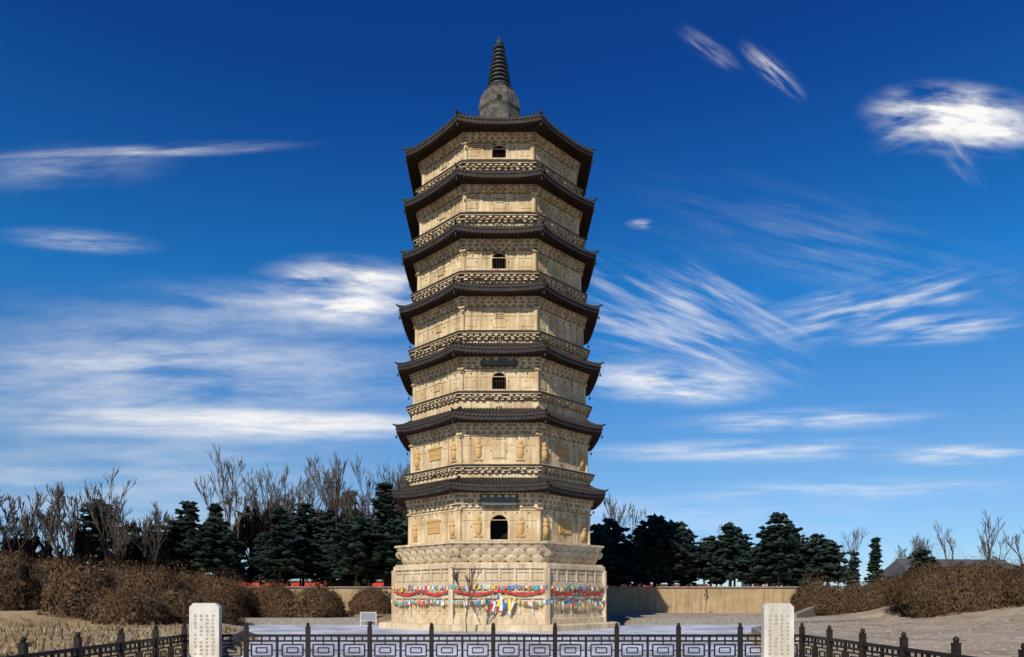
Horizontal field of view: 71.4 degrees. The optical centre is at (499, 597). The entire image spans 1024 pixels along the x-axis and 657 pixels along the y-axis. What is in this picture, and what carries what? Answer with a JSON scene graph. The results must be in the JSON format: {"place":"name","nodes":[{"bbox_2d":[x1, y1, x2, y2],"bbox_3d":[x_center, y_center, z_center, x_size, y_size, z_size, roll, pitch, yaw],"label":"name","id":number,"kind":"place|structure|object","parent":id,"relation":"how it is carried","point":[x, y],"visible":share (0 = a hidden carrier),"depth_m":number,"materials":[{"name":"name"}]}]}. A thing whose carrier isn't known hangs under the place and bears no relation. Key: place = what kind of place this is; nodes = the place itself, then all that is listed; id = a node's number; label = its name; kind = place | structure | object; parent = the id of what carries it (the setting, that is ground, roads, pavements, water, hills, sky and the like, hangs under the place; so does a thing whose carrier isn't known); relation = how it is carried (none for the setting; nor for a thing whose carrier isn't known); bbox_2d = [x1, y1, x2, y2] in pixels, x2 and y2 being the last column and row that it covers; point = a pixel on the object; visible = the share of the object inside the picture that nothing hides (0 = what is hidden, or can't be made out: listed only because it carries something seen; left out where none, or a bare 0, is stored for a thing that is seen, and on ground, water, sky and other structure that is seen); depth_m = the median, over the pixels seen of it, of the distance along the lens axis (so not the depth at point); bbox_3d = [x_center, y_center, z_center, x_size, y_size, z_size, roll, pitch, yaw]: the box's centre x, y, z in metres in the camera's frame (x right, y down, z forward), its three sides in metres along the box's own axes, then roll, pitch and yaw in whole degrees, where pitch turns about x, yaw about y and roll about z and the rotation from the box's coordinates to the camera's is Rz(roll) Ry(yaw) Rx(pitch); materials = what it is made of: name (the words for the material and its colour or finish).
{"place":"outdoors","nodes":[
{"label":"outdoors","id":0,"kind":"place"},
{"bbox_2d":[0,590,1023,656],"bbox_3d":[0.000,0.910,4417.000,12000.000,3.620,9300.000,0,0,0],"label":"ground","id":1,"kind":"structure","parent":0,"point":[998,616],"depth_m":49.92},
{"bbox_2d":[189,603,221,656],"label":"stele","id":2,"kind":"object","parent":1,"relation":"on","point":[205,629],"visible":1,"depth_m":23.42,"materials":[{"name":"stone"}]},
{"bbox_2d":[0,482,940,587],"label":"evergreens","id":3,"kind":"object","parent":1,"relation":"on","point":[660,549],"visible":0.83,"depth_m":100.77,"materials":[{"name":"green plant"}]},
{"bbox_2d":[0,549,1023,626],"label":"shrubs","id":4,"kind":"object","parent":1,"relation":"on","point":[129,595],"visible":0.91,"depth_m":64.75,"materials":[{"name":"brown plant"}]},
{"bbox_2d":[0,443,1023,631],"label":"bare trees","id":5,"kind":"object","parent":1,"relation":"on","point":[51,522],"visible":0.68,"depth_m":122.81,"materials":[{"name":"brown plant"}]},
{"bbox_2d":[0,605,1023,656],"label":"ground cover","id":6,"kind":"object","parent":1,"relation":"on","point":[84,634],"visible":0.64,"depth_m":41.05,"materials":[{"name":"brown plant"}]},
{"bbox_2d":[2,622,1023,656],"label":"fence","id":7,"kind":"object","parent":1,"relation":"on","point":[121,648],"visible":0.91,"depth_m":23.95,"materials":[{"name":"metal"}]},
{"bbox_2d":[226,580,836,612],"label":"walls","id":8,"kind":"structure","parent":1,"relation":"on","point":[666,598],"depth_m":89.60,"materials":[{"name":"stone"}]},
{"bbox_2d":[737,580,804,585],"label":"hall","id":9,"kind":"structure","parent":1,"relation":"on","point":[757,584],"depth_m":163.40,"materials":[{"name":"red"}]},
{"bbox_2d":[761,603,793,656],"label":"stele","id":10,"kind":"object","parent":1,"relation":"on","point":[777,629],"visible":1,"depth_m":23.42,"materials":[{"name":"stone"}]},
{"bbox_2d":[879,559,1011,583],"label":"roof","id":11,"kind":"structure","parent":1,"relation":"on","point":[895,565],"depth_m":144.13,"materials":[{"name":"black"}]},
{"bbox_2d":[0,0,1023,587],"label":"sky","id":12,"kind":"structure","parent":0,"point":[171,171],"materials":[{"name":"blue"}]},
{"bbox_2d":[187,605,876,656],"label":"plaza","id":13,"kind":"structure","parent":0,"point":[354,626],"depth_m":47.79,"materials":[{"name":"stone"}]},
{"bbox_2d":[360,612,376,624],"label":"sign","id":14,"kind":"object","parent":13,"relation":"on","point":[368,615],"visible":1,"depth_m":68.58,"materials":[{"name":"grey"}]},
{"bbox_2d":[379,37,619,630],"bbox_3d":[0.000,-25.049,67.000,21.200,55.498,21.200,0,0,0],"label":"pagoda","id":15,"kind":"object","parent":13,"relation":"on","point":[499,434],"visible":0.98,"depth_m":59.85,"materials":[{"name":"stone"}]},
{"bbox_2d":[391,584,607,613],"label":"prayer flags","id":16,"kind":"object","parent":15,"relation":"attached to","point":[501,604],"visible":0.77,"depth_m":57.51,"materials":[{"name":"multicoloured fabric"}]},
{"bbox_2d":[110,60,1020,454],"bbox_3d":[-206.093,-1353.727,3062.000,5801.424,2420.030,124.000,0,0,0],"label":"cloud","id":17,"kind":"structure","parent":0,"point":[970,120],"depth_m":3028.00,"materials":[{"name":"white"}]}
]}

